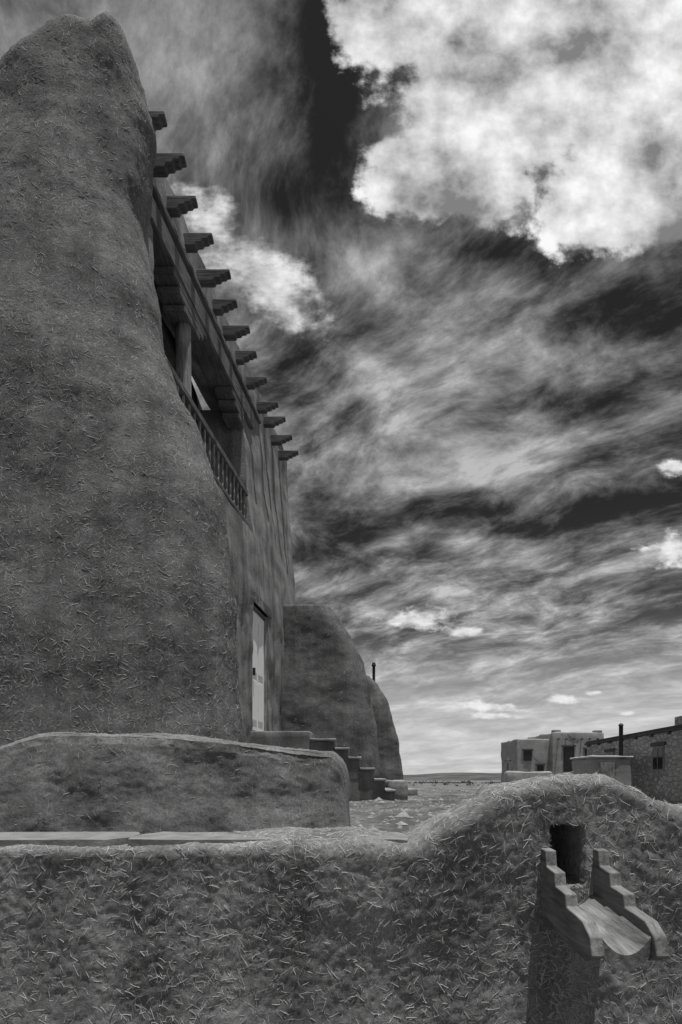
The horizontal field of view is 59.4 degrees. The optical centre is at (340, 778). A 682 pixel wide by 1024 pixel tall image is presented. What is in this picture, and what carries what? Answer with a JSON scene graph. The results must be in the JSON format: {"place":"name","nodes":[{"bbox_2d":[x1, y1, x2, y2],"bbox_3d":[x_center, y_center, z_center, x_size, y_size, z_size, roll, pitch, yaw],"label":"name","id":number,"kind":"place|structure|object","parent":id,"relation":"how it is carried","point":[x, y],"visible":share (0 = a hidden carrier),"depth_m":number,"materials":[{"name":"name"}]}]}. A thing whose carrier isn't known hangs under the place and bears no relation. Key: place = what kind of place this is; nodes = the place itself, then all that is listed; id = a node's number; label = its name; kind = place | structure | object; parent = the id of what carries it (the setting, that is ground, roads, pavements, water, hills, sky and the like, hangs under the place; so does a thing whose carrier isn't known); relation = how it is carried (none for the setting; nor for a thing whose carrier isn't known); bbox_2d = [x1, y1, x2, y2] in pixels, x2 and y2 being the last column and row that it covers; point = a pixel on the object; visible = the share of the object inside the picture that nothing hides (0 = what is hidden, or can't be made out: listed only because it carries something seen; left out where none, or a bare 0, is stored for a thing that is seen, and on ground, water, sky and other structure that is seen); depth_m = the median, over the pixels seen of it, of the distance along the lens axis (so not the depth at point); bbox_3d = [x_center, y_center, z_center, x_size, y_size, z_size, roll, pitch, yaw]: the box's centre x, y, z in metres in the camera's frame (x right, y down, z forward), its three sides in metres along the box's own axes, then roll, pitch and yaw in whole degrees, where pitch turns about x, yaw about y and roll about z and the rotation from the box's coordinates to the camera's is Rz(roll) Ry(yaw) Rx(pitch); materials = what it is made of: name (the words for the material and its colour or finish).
{"place":"outdoors","nodes":[
{"label":"outdoors","id":0,"kind":"place"},
{"bbox_2d":[140,780,500,834],"bbox_3d":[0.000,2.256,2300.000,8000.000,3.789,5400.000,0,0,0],"label":"ground","id":1,"kind":"structure","parent":0,"point":[378,818],"depth_m":9.53,"materials":[{"name":"grey soil"}]},
{"bbox_2d":[0,732,350,833],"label":"mud bench","id":2,"kind":"object","parent":1,"relation":"on","point":[143,783],"visible":0.98,"depth_m":4.73,"materials":[{"name":"soil"}]},
{"bbox_2d":[0,11,403,779],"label":"adobe mission church","id":3,"kind":"structure","parent":1,"relation":"on","point":[146,575],"depth_m":6.04,"materials":[{"name":"soil"}]},
{"bbox_2d":[252,680,256,720],"bbox_3d":[-1.641,-1.475,11.330,0.014,0.750,0.343,0,0,8],"label":"door panel","id":4,"kind":"structure","parent":3,"relation":"in","point":[254,684],"depth_m":11.31,"materials":[{"name":"white paint"}]},
{"bbox_2d":[252,619,256,673],"bbox_3d":[-1.641,-2.500,11.330,0.014,1.000,0.343,0,0,8],"label":"door panel","id":5,"kind":"structure","parent":3,"relation":"in","point":[254,626],"depth_m":11.31,"materials":[{"name":"white paint"}]},
{"bbox_2d":[252,611,263,730],"bbox_3d":[-1.644,-2.035,11.550,0.050,2.270,0.995,0,0,8],"label":"door leaf","id":6,"kind":"structure","parent":3,"relation":"in","point":[257,726],"depth_m":11.64,"materials":[{"name":"white paint"}]},
{"bbox_2d":[258,683,262,722],"bbox_3d":[-1.581,-1.475,11.770,0.014,0.750,0.343,0,0,8],"label":"door panel","id":7,"kind":"structure","parent":3,"relation":"in","point":[260,687],"depth_m":11.73,"materials":[{"name":"white paint"}]},
{"bbox_2d":[258,624,262,677],"bbox_3d":[-1.581,-2.500,11.770,0.014,1.000,0.343,0,0,8],"label":"door panel","id":8,"kind":"structure","parent":3,"relation":"in","point":[260,630],"depth_m":11.73,"materials":[{"name":"white paint"}]},
{"bbox_2d":[371,662,375,680],"bbox_3d":[1.120,-3.250,20.400,0.170,1.400,0.170,0,0,0],"label":"stove pipe","id":9,"kind":"object","parent":3,"relation":"attached to","point":[373,665],"visible":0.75,"depth_m":20.36,"materials":[{"name":"metal"}]},
{"bbox_2d":[251,731,417,800],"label":"entrance steps","id":10,"kind":"structure","parent":1,"relation":"on","point":[365,784],"depth_m":10.91,"materials":[{"name":"concrete"}]},
{"bbox_2d":[0,773,681,1023],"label":"foreground adobe wall","id":11,"kind":"structure","parent":1,"relation":"on","point":[53,1011],"depth_m":2.20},
{"bbox_2d":[0,832,139,846],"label":"flagstone","id":12,"kind":"object","parent":11,"relation":"on","point":[87,839],"visible":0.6,"depth_m":2.32,"materials":[{"name":"grey stone"}]},
{"bbox_2d":[128,831,337,846],"bbox_3d":[-0.412,0.254,2.432,0.830,0.048,0.352,0,0,0],"label":"flagstone","id":13,"kind":"object","parent":11,"relation":"on","point":[161,838],"visible":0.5,"depth_m":2.29,"materials":[{"name":"grey stone"}]},
{"bbox_2d":[0,771,681,1023],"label":"straw bits","id":14,"kind":"object","parent":11,"relation":"on","point":[396,921],"visible":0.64,"depth_m":2.20,"materials":[{"name":"grey plant"}]},
{"bbox_2d":[379,832,407,842],"bbox_3d":[0.145,0.254,2.427,0.244,0.048,0.354,0,0,0],"label":"flagstone","id":15,"kind":"object","parent":11,"relation":"on","point":[397,837],"visible":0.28,"depth_m":2.35,"materials":[{"name":"grey stone"}]},
{"bbox_2d":[541,848,669,971],"bbox_3d":[0.850,0.413,2.126,0.230,0.326,0.749,0,0,0],"label":"wooden drain spout","id":16,"kind":"object","parent":11,"relation":"attached to","point":[611,923],"visible":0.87,"depth_m":1.95,"materials":[{"name":"grey wood"}]},
{"bbox_2d":[349,787,471,831],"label":"pebbles","id":17,"kind":"object","parent":1,"relation":"on","point":[402,814],"visible":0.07,"depth_m":8.23,"materials":[{"name":"stone"}]},
{"bbox_2d":[408,780,498,786],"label":"scrub bushes","id":18,"kind":"object","parent":1,"relation":"on","point":[459,782],"visible":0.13,"depth_m":107.37,"materials":[{"name":"grey plant"}]},
{"bbox_2d":[501,739,549,781],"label":"block","id":19,"kind":"structure","parent":1,"relation":"on","point":[512,751],"depth_m":70.03,"materials":[{"name":"grey paint"}]},
{"bbox_2d":[524,750,531,760],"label":"window recess","id":20,"kind":"object","parent":19,"relation":"attached to","point":[527,755],"depth_m":69.86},
{"bbox_2d":[537,765,543,771],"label":"window recess","id":21,"kind":"object","parent":19,"relation":"attached to","point":[540,768],"depth_m":69.86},
{"bbox_2d":[503,771,551,781],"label":"adobe wall","id":22,"kind":"structure","parent":1,"relation":"on","point":[509,776],"depth_m":44.03,"materials":[{"name":"grey paint"}]},
{"bbox_2d":[527,732,603,774],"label":"block","id":23,"kind":"structure","parent":1,"relation":"on","point":[556,763],"depth_m":69.01,"materials":[{"name":"grey paint"}]},
{"bbox_2d":[564,747,573,771],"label":"door","id":24,"kind":"structure","parent":23,"relation":"attached to","point":[568,753],"depth_m":68.86,"materials":[{"name":"black wood"}]},
{"bbox_2d":[570,755,633,785],"bbox_3d":[11.454,0.149,26.341,1.847,2.268,2.523,0,0,0],"label":"adobe lean to","id":25,"kind":"object","parent":1,"relation":"on","point":[617,768],"visible":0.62,"depth_m":25.21,"materials":[{"name":"grey concrete"}]},
{"bbox_2d":[600,763,614,778],"bbox_3d":[11.200,0.250,25.120,0.600,1.800,0.080,0,0,0],"label":"plank door","id":26,"kind":"structure","parent":25,"relation":"in","point":[608,769],"depth_m":25.08,"materials":[{"name":"grey wood"}]},
{"bbox_2d":[587,730,681,803],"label":"walls","id":27,"kind":"structure","parent":1,"relation":"on","point":[666,784],"depth_m":24.69,"materials":[{"name":"stone"}]},
{"bbox_2d":[604,748,614,751],"bbox_3d":[13.290,-1.380,29.500,0.120,0.140,1.312,0,0,5],"label":"window lintel","id":28,"kind":"structure","parent":27,"relation":"attached to","point":[609,750],"depth_m":29.42,"materials":[{"name":"black wood"}]},
{"bbox_2d":[619,725,622,755],"bbox_3d":[12.750,-1.375,27.200,0.180,2.050,0.180,0,0,0],"label":"stove pipe","id":29,"kind":"object","parent":27,"relation":"attached to","point":[620,740],"visible":0.67,"depth_m":27.12,"materials":[{"name":"metal"}]},
{"bbox_2d":[584,726,681,744],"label":"roof slab","id":30,"kind":"structure","parent":27,"relation":"on","point":[647,733],"depth_m":25.87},
{"bbox_2d":[586,724,681,742],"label":"parapet","id":31,"kind":"structure","parent":30,"relation":"on","point":[674,726],"depth_m":25.94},
{"bbox_2d":[675,716,681,724],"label":"masonry chimney","id":32,"kind":"object","parent":31,"relation":"on","point":[678,720],"visible":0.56,"depth_m":23.01,"materials":[{"name":"stone"}]},
{"bbox_2d":[650,741,665,746],"bbox_3d":[12.866,-1.380,24.200,0.120,0.140,1.312,0,0,5],"label":"window lintel","id":33,"kind":"structure","parent":27,"relation":"attached to","point":[657,744],"depth_m":24.10,"materials":[{"name":"black wood"}]},
{"bbox_2d":[652,746,664,770],"bbox_3d":[12.881,-0.800,24.200,0.090,1.000,1.009,0,0,5],"label":"window frame","id":34,"kind":"object","parent":27,"relation":"attached to","point":[663,747],"visible":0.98,"depth_m":23.89,"materials":[{"name":"grey wood"}]},
{"bbox_2d":[653,748,662,768],"bbox_3d":[12.829,-0.800,24.200,0.007,0.840,0.843,0,0,5],"label":"window glass","id":35,"kind":"object","parent":34,"relation":"in","point":[660,758],"visible":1,"depth_m":24.12,"materials":[{"name":"black glass"}]},
{"bbox_2d":[0,0,681,774],"label":"sky","id":36,"kind":"structure","parent":0,"point":[447,233],"materials":[{"name":"grey"}]},
{"bbox_2d":[403,772,501,779],"bbox_3d":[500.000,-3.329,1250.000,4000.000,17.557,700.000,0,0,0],"label":"hills","id":37,"kind":"structure","parent":0,"point":[464,776],"depth_m":1025.86,"materials":[{"name":"grey soil"}]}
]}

